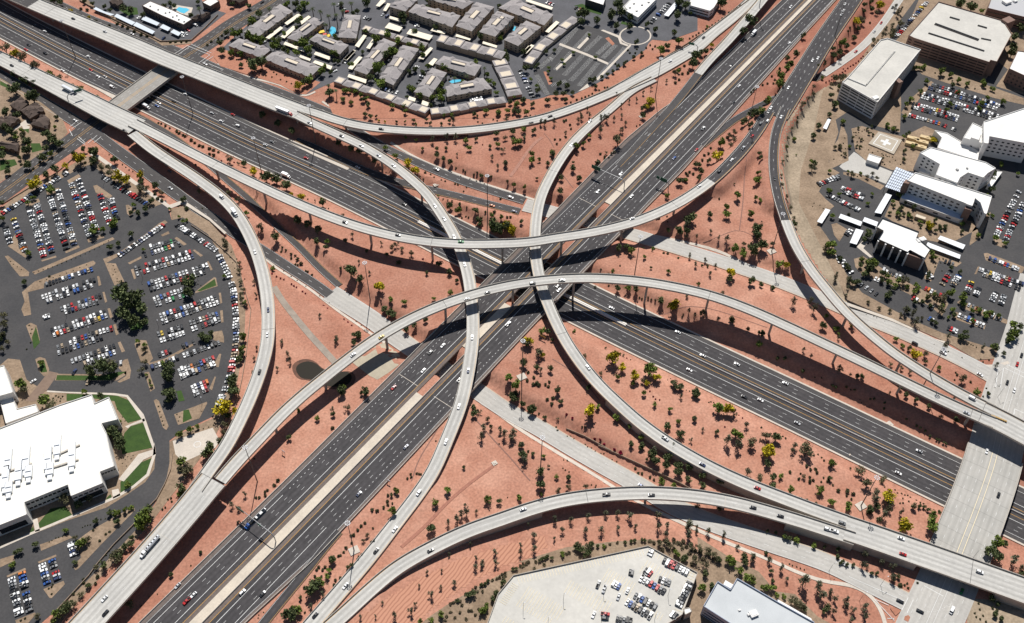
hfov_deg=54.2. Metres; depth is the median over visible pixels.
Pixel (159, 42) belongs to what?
planted strip
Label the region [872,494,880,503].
eucalyptus tree
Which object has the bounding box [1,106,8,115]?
mesquite tree
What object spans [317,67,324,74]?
acacia tree
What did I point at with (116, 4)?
apartment block
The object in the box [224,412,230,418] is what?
mesquite tree
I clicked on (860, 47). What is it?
slip road
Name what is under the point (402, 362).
side barrier
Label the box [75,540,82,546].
acacia tree
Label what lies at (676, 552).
acacia tree
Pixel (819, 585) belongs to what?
eucalyptus tree
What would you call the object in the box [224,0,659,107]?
estate road
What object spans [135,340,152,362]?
kerbed island
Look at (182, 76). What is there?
mast lamp
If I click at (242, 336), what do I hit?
acacia tree
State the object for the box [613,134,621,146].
ironwood tree
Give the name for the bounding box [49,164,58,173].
mesquite tree
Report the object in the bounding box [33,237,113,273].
kerbed island
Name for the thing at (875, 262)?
acacia tree
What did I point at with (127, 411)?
lawn
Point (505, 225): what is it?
mesquite tree
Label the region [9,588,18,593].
parked car
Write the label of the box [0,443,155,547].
walkway
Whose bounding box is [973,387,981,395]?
acacia tree
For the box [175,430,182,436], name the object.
acacia tree
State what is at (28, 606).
parked car
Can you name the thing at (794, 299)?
eucalyptus tree
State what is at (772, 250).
mast lamp
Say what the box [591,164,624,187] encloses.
sign gantry
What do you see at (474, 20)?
apartment block
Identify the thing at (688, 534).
eucalyptus tree
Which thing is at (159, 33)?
motel car park
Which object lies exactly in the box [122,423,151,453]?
lawn
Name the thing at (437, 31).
carport
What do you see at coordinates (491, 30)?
apartment block
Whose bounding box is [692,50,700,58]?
mesquite tree
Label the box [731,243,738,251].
acacia tree
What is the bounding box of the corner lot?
[967,599,1023,622]
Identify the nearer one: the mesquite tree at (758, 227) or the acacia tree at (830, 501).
the acacia tree at (830, 501)
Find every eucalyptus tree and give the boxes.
[501,428,507,436]
[508,433,513,440]
[510,428,516,436]
[626,511,633,519]
[655,511,661,518]
[684,521,693,529]
[686,529,691,538]
[724,434,731,444]
[735,437,741,448]
[745,467,751,474]
[749,553,756,562]
[791,296,797,305]
[798,573,810,586]
[811,303,818,311]
[814,580,822,592]
[817,590,827,597]
[842,596,849,601]
[860,561,867,567]
[861,550,868,556]
[872,488,880,495]
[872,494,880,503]
[881,510,887,517]
[889,563,896,569]
[890,573,896,580]
[902,305,908,313]
[911,308,917,317]
[913,316,920,325]
[1010,554,1019,564]
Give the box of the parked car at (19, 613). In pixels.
[14,610,23,615]
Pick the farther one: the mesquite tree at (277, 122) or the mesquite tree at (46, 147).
the mesquite tree at (277, 122)
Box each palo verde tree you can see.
[8,48,18,58]
[25,174,41,189]
[62,162,68,168]
[71,152,85,163]
[111,168,121,180]
[119,174,130,183]
[136,170,143,178]
[212,398,223,414]
[219,399,232,413]
[249,166,256,175]
[293,81,303,89]
[297,194,305,199]
[374,282,384,291]
[404,158,411,166]
[410,166,419,173]
[509,223,516,232]
[523,337,533,343]
[584,403,596,415]
[605,350,619,362]
[618,362,625,370]
[630,369,639,380]
[646,97,655,105]
[651,374,661,379]
[667,298,680,310]
[711,150,723,160]
[721,403,734,413]
[726,267,735,275]
[761,443,775,456]
[782,262,790,267]
[853,17,861,25]
[875,0,885,9]
[882,489,896,502]
[898,517,913,531]
[911,348,922,358]
[928,222,934,229]
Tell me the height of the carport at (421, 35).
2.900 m
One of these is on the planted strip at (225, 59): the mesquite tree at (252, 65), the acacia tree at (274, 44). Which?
the mesquite tree at (252, 65)
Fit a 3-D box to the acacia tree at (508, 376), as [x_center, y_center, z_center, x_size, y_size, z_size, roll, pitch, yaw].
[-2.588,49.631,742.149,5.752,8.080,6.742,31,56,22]
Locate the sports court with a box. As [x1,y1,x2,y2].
[173,428,218,460]
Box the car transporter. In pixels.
[244,508,265,529]
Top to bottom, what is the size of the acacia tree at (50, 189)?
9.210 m
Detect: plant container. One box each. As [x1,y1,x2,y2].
[905,140,917,146]
[906,135,919,141]
[914,143,926,150]
[916,139,928,145]
[920,134,931,141]
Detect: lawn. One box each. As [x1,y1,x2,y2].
[0,159,16,170]
[31,143,41,151]
[32,328,39,348]
[38,506,71,527]
[39,360,46,371]
[56,372,124,380]
[67,394,140,422]
[120,6,137,15]
[120,458,151,492]
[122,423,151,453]
[128,321,147,330]
[177,391,184,401]
[183,409,191,421]
[198,279,215,290]
[575,4,601,14]
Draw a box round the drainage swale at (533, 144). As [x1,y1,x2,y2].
[509,137,542,176]
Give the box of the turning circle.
[621,27,649,43]
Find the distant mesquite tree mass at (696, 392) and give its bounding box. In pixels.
[0,0,1023,620]
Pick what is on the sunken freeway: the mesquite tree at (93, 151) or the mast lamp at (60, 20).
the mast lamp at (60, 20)
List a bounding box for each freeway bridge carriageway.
[140,0,807,622]
[204,0,834,622]
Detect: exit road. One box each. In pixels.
[137,114,342,286]
[258,529,341,622]
[295,138,520,214]
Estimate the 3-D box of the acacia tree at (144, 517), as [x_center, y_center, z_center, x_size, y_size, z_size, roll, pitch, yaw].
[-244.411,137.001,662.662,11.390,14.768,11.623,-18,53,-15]
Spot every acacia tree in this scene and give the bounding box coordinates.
[13,377,26,387]
[37,394,49,404]
[45,184,55,193]
[50,617,56,622]
[51,608,60,617]
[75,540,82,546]
[88,223,97,234]
[110,216,117,226]
[112,509,118,516]
[124,480,131,487]
[134,506,151,524]
[134,519,147,530]
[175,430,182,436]
[176,456,186,465]
[176,489,185,496]
[186,426,193,432]
[227,49,234,55]
[229,28,237,37]
[236,28,242,36]
[238,332,245,340]
[244,29,250,39]
[247,16,256,24]
[248,33,257,42]
[257,35,265,42]
[269,37,278,50]
[283,0,289,6]
[290,605,301,614]
[292,48,300,54]
[297,36,308,47]
[300,1,309,8]
[303,45,312,52]
[305,73,312,83]
[314,577,324,586]
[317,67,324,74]
[329,50,336,56]
[371,34,379,40]
[372,61,384,73]
[373,78,384,87]
[384,29,390,37]
[387,506,396,514]
[388,47,396,55]
[395,37,399,44]
[409,85,415,92]
[416,92,422,98]
[418,42,424,51]
[429,94,437,101]
[432,498,438,505]
[436,87,446,94]
[437,93,444,102]
[440,63,447,69]
[444,487,451,492]
[454,206,461,212]
[478,607,486,613]
[484,495,491,503]
[505,373,512,380]
[511,137,520,145]
[511,378,519,388]
[529,155,534,163]
[538,326,544,334]
[573,142,579,149]
[613,414,619,420]
[628,247,635,253]
[643,362,657,376]
[656,45,664,54]
[658,476,664,485]
[673,549,679,556]
[675,37,683,45]
[697,584,706,591]
[712,402,723,412]
[718,137,725,146]
[722,211,731,216]
[724,555,734,565]
[730,428,744,439]
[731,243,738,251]
[734,191,740,197]
[734,566,743,574]
[739,248,746,257]
[743,573,750,580]
[748,210,754,216]
[749,574,756,584]
[753,176,761,182]
[758,106,765,113]
[760,584,768,590]
[769,585,776,589]
[775,78,784,87]
[775,260,783,267]
[776,70,785,77]
[784,63,790,70]
[788,485,794,492]
[815,485,824,493]
[825,241,836,248]
[826,248,836,254]
[827,498,835,504]
[828,459,836,466]
[839,38,846,46]
[846,501,851,509]
[864,258,874,264]
[871,258,878,267]
[886,278,893,284]
[926,516,938,532]
[929,509,937,519]
[939,67,945,74]
[946,288,955,296]
[959,291,967,301]
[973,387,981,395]
[991,534,1004,548]
[1007,334,1014,342]
[1009,320,1017,328]
[1010,328,1020,337]
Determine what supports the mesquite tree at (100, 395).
on the ground at (416, 286)
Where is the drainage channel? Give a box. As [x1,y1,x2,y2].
[273,286,336,362]
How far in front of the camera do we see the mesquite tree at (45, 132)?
904.57 m
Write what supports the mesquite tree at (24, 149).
on the housing ground at (7, 98)
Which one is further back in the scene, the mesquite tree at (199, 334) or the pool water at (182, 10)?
the pool water at (182, 10)
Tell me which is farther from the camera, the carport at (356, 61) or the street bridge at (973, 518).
the carport at (356, 61)
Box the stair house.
[682,607,691,619]
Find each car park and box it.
[0,165,237,622]
[89,0,225,40]
[487,546,697,622]
[534,26,627,95]
[636,0,697,40]
[819,70,1023,347]
[837,38,920,118]
[890,0,917,39]
[906,2,1014,76]
[910,71,1023,108]
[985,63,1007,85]
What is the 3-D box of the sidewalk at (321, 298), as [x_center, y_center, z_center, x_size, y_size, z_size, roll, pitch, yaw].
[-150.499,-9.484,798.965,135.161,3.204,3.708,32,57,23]
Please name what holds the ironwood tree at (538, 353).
on the ground at (416, 286)
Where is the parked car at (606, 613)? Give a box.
[601,611,609,615]
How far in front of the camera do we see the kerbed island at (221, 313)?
781.07 m
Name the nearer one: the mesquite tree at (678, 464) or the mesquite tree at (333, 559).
the mesquite tree at (333, 559)
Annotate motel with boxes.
[142,1,192,29]
[202,0,220,11]
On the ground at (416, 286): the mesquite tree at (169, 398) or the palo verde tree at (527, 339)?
the palo verde tree at (527, 339)
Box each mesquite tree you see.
[0,122,7,130]
[0,150,5,157]
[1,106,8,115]
[4,167,10,173]
[5,127,12,135]
[6,81,20,94]
[12,111,20,116]
[21,137,31,143]
[21,146,29,153]
[23,160,31,168]
[24,89,39,101]
[36,153,45,161]
[40,129,51,138]
[41,144,48,150]
[47,133,56,138]
[47,136,57,143]
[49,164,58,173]
[54,139,63,146]
[59,604,68,614]
[62,600,71,610]
[83,365,95,376]
[87,147,97,158]
[89,155,97,164]
[92,357,108,373]
[96,392,104,397]
[99,560,106,568]
[106,361,117,372]
[106,425,118,437]
[110,156,117,162]
[110,285,126,302]
[112,432,123,440]
[114,437,125,449]
[116,306,130,318]
[117,280,128,290]
[121,542,127,549]
[123,292,141,309]
[126,313,139,327]
[127,288,144,299]
[127,540,134,546]
[135,301,147,315]
[140,317,148,325]
[140,504,153,515]
[160,364,174,377]
[161,387,176,395]
[162,361,174,367]
[162,373,172,381]
[165,394,174,402]
[175,482,185,492]
[181,276,193,287]
[182,287,193,296]
[189,273,196,279]
[197,331,204,338]
[200,449,207,457]
[204,441,213,453]
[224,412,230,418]
[226,373,237,380]
[226,376,236,386]
[227,386,239,395]
[235,356,242,363]
[238,350,244,356]
[246,58,258,70]
[253,55,266,68]
[255,9,262,17]
[260,171,271,181]
[270,172,281,183]
[270,232,279,241]
[274,119,280,126]
[276,36,281,42]
[278,45,286,51]
[280,180,291,189]
[280,609,294,618]
[286,607,297,621]
[288,127,294,133]
[292,0,298,7]
[293,215,301,223]
[296,4,302,12]
[304,583,318,595]
[309,578,322,589]
[319,198,325,204]
[324,88,333,97]
[328,555,335,563]
[337,385,345,395]
[343,265,357,276]
[356,274,363,282]
[360,386,369,395]
[362,0,370,6]
[366,73,374,79]
[381,306,387,311]
[382,50,388,59]
[386,308,392,316]
[397,11,406,18]
[426,524,435,531]
[475,216,482,221]
[477,30,482,39]
[488,217,497,227]
[495,222,502,230]
[495,226,503,234]
[502,221,509,230]
[509,390,517,395]
[509,393,518,401]
[519,357,527,365]
[528,404,536,414]
[536,467,544,475]
[536,480,544,486]
[544,328,551,334]
[554,385,560,392]
[577,17,584,25]
[579,7,590,18]
[593,15,600,23]
[607,7,616,20]
[613,0,623,10]
[614,21,619,29]
[616,243,621,250]
[617,6,626,16]
[627,13,633,20]
[647,449,656,459]
[651,456,660,464]
[657,296,663,303]
[662,460,669,468]
[663,453,671,459]
[664,422,670,428]
[673,461,683,467]
[673,467,682,474]
[674,9,681,18]
[675,0,683,7]
[675,430,685,438]
[682,1,690,9]
[683,215,691,222]
[684,227,690,233]
[685,476,692,482]
[686,463,692,470]
[688,57,698,67]
[689,212,696,220]
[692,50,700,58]
[699,473,706,479]
[717,0,727,8]
[739,26,747,36]
[745,13,758,26]
[747,242,758,251]
[750,249,758,254]
[752,223,762,231]
[752,229,760,239]
[758,239,768,249]
[764,459,770,466]
[770,473,776,480]
[771,432,781,439]
[819,321,827,328]
[865,230,872,236]
[865,263,874,271]
[879,270,885,275]
[955,0,966,7]
[965,1,977,10]
[984,544,996,555]
[991,550,1004,561]
[1006,46,1017,56]
[1009,42,1018,49]
[1011,32,1018,40]
[1018,23,1023,32]
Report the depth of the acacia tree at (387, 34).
1008.55 m
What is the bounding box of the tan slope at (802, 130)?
[780,87,861,307]
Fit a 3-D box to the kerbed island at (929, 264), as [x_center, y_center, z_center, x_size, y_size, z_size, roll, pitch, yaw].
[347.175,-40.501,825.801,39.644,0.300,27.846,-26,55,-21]
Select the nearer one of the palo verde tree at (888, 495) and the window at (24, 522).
the window at (24, 522)
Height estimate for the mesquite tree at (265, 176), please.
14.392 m
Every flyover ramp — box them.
[0,50,145,133]
[9,0,306,118]
[68,472,225,622]
[127,129,274,491]
[128,112,774,263]
[214,273,995,484]
[293,112,479,622]
[297,0,755,135]
[322,486,855,622]
[529,76,847,527]
[694,0,767,74]
[780,219,995,414]
[843,515,1023,609]
[974,402,1023,445]
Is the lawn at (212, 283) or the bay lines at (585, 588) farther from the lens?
the lawn at (212, 283)
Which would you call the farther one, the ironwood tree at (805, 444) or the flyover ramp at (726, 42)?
the flyover ramp at (726, 42)
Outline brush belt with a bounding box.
[423,537,828,622]
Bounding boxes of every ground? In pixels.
[0,0,1023,622]
[0,78,67,181]
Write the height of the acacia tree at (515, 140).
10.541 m
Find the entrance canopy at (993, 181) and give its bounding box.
[986,171,1001,189]
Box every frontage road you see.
[0,69,333,297]
[45,0,525,204]
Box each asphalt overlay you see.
[12,0,37,6]
[707,110,773,182]
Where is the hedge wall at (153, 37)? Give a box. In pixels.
[79,0,217,41]
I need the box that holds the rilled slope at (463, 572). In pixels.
[352,536,547,622]
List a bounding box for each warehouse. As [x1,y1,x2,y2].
[585,0,605,10]
[622,0,656,23]
[688,0,717,17]
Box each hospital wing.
[898,172,991,227]
[913,147,995,190]
[932,130,978,159]
[960,123,981,149]
[978,108,1023,162]
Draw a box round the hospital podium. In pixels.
[899,193,962,222]
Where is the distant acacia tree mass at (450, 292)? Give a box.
[8,8,1019,599]
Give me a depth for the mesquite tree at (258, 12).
1030.47 m
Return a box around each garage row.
[334,76,429,116]
[361,25,395,40]
[394,34,427,49]
[430,96,505,117]
[436,34,505,61]
[492,58,521,99]
[523,16,579,67]
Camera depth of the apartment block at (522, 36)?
1005.54 m
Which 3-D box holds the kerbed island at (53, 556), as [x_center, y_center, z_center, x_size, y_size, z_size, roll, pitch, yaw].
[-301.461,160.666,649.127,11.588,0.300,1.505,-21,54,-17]
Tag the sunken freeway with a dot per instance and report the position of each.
(840, 440)
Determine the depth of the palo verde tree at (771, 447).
698.49 m
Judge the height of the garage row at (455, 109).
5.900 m
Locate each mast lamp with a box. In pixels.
[59,19,75,57]
[180,75,192,113]
[242,445,257,481]
[251,136,261,172]
[307,104,315,143]
[344,520,359,555]
[362,261,370,299]
[485,174,488,213]
[516,339,526,380]
[540,435,544,466]
[634,235,642,273]
[655,58,662,96]
[766,212,784,254]
[855,475,879,510]
[923,347,946,384]
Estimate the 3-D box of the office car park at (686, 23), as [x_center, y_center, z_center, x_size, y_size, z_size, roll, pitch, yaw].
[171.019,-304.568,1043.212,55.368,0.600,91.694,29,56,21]
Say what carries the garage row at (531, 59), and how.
on the ground at (416, 286)
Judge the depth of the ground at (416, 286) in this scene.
756.38 m
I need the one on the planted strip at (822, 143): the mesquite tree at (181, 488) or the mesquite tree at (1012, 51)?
the mesquite tree at (1012, 51)
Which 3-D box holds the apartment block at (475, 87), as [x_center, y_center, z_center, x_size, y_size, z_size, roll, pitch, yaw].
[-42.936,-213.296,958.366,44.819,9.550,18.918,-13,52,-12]
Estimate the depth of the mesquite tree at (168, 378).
734.53 m
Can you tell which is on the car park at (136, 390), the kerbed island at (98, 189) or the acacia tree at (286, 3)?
the kerbed island at (98, 189)
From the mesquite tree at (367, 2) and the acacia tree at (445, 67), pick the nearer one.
the acacia tree at (445, 67)
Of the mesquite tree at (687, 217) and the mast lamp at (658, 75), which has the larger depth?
the mast lamp at (658, 75)
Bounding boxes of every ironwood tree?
[0,42,11,53]
[0,312,7,319]
[0,320,7,327]
[17,51,26,61]
[18,132,25,139]
[18,385,27,392]
[29,60,40,67]
[46,398,56,408]
[58,492,68,503]
[67,600,77,606]
[86,494,93,502]
[104,358,115,370]
[108,551,121,563]
[124,599,134,608]
[141,185,149,191]
[177,462,189,472]
[182,467,190,476]
[187,465,193,472]
[520,340,531,345]
[535,348,543,356]
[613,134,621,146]
[657,539,662,545]
[666,541,675,547]
[689,542,697,549]
[692,555,700,564]
[700,560,709,567]
[703,547,711,554]
[710,552,717,557]
[747,436,756,446]
[756,473,762,481]
[762,431,772,437]
[787,595,797,604]
[797,601,805,608]
[799,446,814,455]
[800,441,812,451]
[808,163,816,170]
[838,73,844,81]
[854,465,865,476]
[861,477,873,485]
[879,475,886,483]
[898,20,904,26]
[900,275,909,283]
[934,294,942,302]
[938,304,945,313]
[942,292,947,300]
[959,374,967,381]
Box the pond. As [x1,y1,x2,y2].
[296,361,351,386]
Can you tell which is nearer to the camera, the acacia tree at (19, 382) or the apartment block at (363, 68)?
the acacia tree at (19, 382)
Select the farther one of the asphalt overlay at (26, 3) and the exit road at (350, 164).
the asphalt overlay at (26, 3)
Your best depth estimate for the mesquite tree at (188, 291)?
787.47 m
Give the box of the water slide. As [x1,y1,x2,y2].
[318,30,329,36]
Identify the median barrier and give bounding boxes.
[0,18,1023,515]
[201,0,811,622]
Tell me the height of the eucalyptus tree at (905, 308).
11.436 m
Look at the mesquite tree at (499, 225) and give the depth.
844.96 m
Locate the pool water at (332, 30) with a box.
[329,27,335,34]
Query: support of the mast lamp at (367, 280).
on the ground at (416, 286)
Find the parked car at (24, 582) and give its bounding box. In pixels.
[19,580,28,585]
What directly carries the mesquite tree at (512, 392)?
on the ground at (416, 286)
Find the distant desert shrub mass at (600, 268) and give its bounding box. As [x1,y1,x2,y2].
[10,22,998,622]
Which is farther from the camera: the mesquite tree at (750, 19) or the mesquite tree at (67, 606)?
the mesquite tree at (750, 19)
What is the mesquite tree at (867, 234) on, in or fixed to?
on the ground at (416, 286)
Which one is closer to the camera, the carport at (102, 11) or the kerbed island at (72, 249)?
the kerbed island at (72, 249)
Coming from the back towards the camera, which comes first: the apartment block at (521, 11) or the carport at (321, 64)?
the apartment block at (521, 11)
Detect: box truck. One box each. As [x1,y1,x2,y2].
[142,102,150,109]
[230,207,237,216]
[281,171,290,178]
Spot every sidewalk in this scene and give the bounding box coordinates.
[89,154,226,233]
[240,73,315,95]
[266,259,384,342]
[390,142,533,200]
[481,404,886,622]
[658,235,1009,366]
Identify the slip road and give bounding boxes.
[615,72,701,166]
[701,73,825,146]
[820,0,902,76]
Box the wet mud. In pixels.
[292,359,355,388]
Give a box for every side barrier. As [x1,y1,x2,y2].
[138,0,781,622]
[245,0,835,622]
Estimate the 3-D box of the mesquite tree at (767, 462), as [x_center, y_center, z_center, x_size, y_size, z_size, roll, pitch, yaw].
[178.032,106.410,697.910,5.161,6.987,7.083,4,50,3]
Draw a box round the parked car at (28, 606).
[25,604,32,609]
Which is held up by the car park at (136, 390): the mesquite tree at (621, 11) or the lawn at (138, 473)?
the lawn at (138, 473)
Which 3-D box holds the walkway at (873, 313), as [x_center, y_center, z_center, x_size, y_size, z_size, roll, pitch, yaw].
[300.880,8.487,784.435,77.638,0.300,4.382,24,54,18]
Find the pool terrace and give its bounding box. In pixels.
[167,5,192,14]
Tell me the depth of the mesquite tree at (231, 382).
731.28 m
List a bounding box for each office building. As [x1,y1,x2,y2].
[0,365,18,406]
[0,394,122,535]
[700,578,813,622]
[871,218,930,269]
[985,0,1023,28]
[1003,50,1023,90]
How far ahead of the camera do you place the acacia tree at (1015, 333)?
771.00 m
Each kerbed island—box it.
[0,555,14,566]
[5,256,28,275]
[7,568,25,576]
[8,235,26,257]
[15,613,35,622]
[21,261,94,315]
[26,198,39,206]
[26,323,39,340]
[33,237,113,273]
[35,357,48,375]
[38,555,55,562]
[40,535,71,550]
[44,581,64,597]
[55,373,125,380]
[65,245,79,252]
[67,174,80,183]
[73,508,134,569]
[87,234,103,242]
[93,185,111,197]
[103,220,166,285]
[113,324,118,334]
[117,359,130,382]
[118,342,124,351]
[126,205,135,215]
[128,256,140,263]
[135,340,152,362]
[144,372,154,391]
[148,344,194,364]
[154,399,168,429]
[174,402,206,424]
[175,237,185,245]
[195,277,217,292]
[209,377,215,389]
[213,330,223,342]
[213,354,220,366]
[220,310,223,322]
[544,72,551,84]
[829,124,848,168]
[831,223,846,240]
[843,172,883,189]
[851,126,936,170]
[854,256,947,315]
[885,199,978,243]
[901,81,932,115]
[914,65,1023,104]
[923,249,960,280]
[951,312,985,328]
[957,301,1007,323]
[970,212,990,244]
[984,253,1023,272]
[994,239,1005,247]
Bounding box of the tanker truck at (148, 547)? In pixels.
[139,535,159,557]
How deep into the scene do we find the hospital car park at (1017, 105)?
969.96 m
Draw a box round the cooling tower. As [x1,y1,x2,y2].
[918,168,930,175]
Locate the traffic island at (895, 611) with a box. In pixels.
[890,607,900,615]
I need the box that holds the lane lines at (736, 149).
[713,113,769,182]
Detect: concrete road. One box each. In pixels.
[323,286,390,332]
[384,330,908,609]
[522,199,581,226]
[582,217,990,380]
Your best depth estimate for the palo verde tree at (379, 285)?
793.30 m
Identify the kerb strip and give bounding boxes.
[0,38,1023,545]
[3,0,1023,488]
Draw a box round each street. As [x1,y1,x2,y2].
[0,0,286,204]
[896,273,1023,622]
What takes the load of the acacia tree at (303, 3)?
on the ground at (416, 286)
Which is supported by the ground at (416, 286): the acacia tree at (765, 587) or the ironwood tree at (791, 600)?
the acacia tree at (765, 587)
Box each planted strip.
[0,156,161,214]
[0,359,155,545]
[49,206,245,622]
[81,0,191,45]
[213,48,319,93]
[327,84,529,118]
[530,38,696,111]
[799,0,1023,359]
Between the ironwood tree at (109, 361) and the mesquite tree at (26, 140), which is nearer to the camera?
the ironwood tree at (109, 361)
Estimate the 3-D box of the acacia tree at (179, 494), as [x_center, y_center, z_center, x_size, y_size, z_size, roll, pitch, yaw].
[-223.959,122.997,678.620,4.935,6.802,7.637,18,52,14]
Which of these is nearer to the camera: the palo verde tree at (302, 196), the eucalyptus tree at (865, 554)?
the eucalyptus tree at (865, 554)
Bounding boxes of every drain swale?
[411,427,438,480]
[476,420,530,480]
[553,359,599,400]
[660,306,766,327]
[681,230,759,242]
[739,132,747,229]
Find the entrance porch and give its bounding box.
[0,397,39,424]
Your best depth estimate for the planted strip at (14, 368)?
696.37 m
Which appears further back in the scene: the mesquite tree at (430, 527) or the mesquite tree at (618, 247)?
the mesquite tree at (618, 247)
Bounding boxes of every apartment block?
[0,116,8,130]
[0,141,19,154]
[4,113,20,127]
[10,97,28,114]
[20,102,44,121]
[25,106,43,114]
[31,115,50,130]
[109,0,123,8]
[192,12,210,22]
[226,0,247,6]
[228,38,271,58]
[244,4,292,39]
[265,50,319,81]
[287,17,323,45]
[309,33,348,58]
[338,14,360,42]
[354,38,395,78]
[379,45,418,88]
[389,0,417,18]
[408,4,460,33]
[414,68,446,101]
[428,0,472,15]
[435,56,480,79]
[445,78,491,101]
[456,2,493,37]
[479,11,513,43]
[491,12,513,36]
[499,0,552,32]
[504,21,540,52]
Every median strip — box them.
[189,392,422,622]
[463,303,510,346]
[605,0,810,203]
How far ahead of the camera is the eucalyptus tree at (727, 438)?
704.02 m
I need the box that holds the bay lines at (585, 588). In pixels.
[503,550,692,622]
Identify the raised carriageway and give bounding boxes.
[766,0,861,119]
[768,107,790,219]
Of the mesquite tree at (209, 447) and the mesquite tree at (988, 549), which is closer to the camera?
the mesquite tree at (988, 549)
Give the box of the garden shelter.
[914,213,925,221]
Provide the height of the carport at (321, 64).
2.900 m
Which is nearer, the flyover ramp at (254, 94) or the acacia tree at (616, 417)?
the acacia tree at (616, 417)
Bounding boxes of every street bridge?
[109,65,178,110]
[930,442,1022,563]
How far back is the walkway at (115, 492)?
680.60 m
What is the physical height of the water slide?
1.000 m
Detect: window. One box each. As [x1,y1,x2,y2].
[0,520,28,533]
[78,489,103,501]
[988,11,1023,20]
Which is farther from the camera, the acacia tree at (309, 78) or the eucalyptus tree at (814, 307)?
the acacia tree at (309, 78)
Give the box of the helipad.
[869,132,901,154]
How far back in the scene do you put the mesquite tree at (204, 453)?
694.55 m
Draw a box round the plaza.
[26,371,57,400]
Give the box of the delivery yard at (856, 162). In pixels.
[839,152,891,183]
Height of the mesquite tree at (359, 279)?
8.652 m
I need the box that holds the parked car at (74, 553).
[70,551,78,556]
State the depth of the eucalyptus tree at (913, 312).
781.43 m
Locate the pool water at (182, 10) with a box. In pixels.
[176,7,188,12]
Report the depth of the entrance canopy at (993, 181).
885.33 m
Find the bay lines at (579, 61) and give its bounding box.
[534,27,624,94]
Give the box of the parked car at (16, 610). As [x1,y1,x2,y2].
[13,607,22,612]
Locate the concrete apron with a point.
(375, 364)
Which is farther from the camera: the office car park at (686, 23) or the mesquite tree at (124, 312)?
the office car park at (686, 23)
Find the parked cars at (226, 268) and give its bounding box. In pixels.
[0,0,1023,354]
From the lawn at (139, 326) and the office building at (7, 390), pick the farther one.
the lawn at (139, 326)
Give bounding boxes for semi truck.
[61,84,75,94]
[275,106,292,115]
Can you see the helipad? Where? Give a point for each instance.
(885, 142)
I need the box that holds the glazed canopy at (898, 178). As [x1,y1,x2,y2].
[883,167,912,197]
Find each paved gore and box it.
[88,83,115,97]
[291,143,348,169]
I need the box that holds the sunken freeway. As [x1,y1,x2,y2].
[0,0,1023,543]
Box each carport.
[94,7,113,15]
[114,14,135,24]
[133,22,154,34]
[141,16,158,26]
[160,24,170,30]
[171,29,180,37]
[266,26,282,40]
[281,26,295,39]
[283,42,304,53]
[285,13,299,26]
[299,55,310,62]
[300,15,310,23]
[313,60,331,69]
[314,52,330,61]
[344,50,354,60]
[348,56,361,69]
[348,74,366,83]
[355,35,365,46]
[366,39,374,48]
[376,0,385,6]
[383,3,389,10]
[385,23,402,31]
[406,29,432,39]
[418,47,432,58]
[428,58,436,65]
[430,28,445,33]
[455,34,470,39]
[482,41,496,48]
[525,44,533,54]
[526,0,552,9]
[545,21,558,32]
[664,3,676,16]
[817,209,829,224]
[823,119,830,129]
[839,214,861,225]
[850,229,862,244]
[863,217,877,226]
[875,193,891,213]
[927,242,960,259]
[938,236,964,248]
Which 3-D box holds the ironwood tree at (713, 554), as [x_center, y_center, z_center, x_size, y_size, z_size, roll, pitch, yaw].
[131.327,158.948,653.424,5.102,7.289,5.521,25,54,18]
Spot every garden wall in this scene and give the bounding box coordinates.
[5,153,87,202]
[57,453,172,608]
[191,225,250,436]
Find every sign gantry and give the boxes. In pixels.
[67,88,81,101]
[235,505,275,541]
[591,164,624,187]
[656,176,668,189]
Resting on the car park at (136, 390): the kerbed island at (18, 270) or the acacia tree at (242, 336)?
the kerbed island at (18, 270)
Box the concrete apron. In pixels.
[353,343,399,379]
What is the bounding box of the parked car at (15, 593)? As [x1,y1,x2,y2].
[10,591,19,596]
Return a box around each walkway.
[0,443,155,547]
[13,120,29,129]
[33,518,39,531]
[47,390,155,451]
[112,489,119,497]
[119,449,155,480]
[125,419,143,427]
[556,54,572,69]
[559,43,607,64]
[577,37,588,48]
[597,45,630,79]
[601,30,627,45]
[618,0,662,33]
[619,26,650,44]
[847,303,945,342]
[857,241,871,256]
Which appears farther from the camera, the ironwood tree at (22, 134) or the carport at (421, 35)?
the carport at (421, 35)
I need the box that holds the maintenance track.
[401,465,493,547]
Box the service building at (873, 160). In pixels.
[865,154,881,166]
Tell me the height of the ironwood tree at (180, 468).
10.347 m
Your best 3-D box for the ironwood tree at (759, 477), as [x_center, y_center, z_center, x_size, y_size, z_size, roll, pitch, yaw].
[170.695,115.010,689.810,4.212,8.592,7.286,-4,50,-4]
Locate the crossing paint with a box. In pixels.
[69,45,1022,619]
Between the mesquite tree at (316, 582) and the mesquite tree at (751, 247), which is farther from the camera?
the mesquite tree at (751, 247)
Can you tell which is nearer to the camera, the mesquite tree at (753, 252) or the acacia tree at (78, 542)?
the acacia tree at (78, 542)
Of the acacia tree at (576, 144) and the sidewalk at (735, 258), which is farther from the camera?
the acacia tree at (576, 144)
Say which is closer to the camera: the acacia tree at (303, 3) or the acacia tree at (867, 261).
the acacia tree at (867, 261)
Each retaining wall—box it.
[542,0,747,114]
[566,428,689,487]
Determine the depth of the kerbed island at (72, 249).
824.19 m
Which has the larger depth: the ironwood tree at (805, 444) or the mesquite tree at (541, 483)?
the ironwood tree at (805, 444)

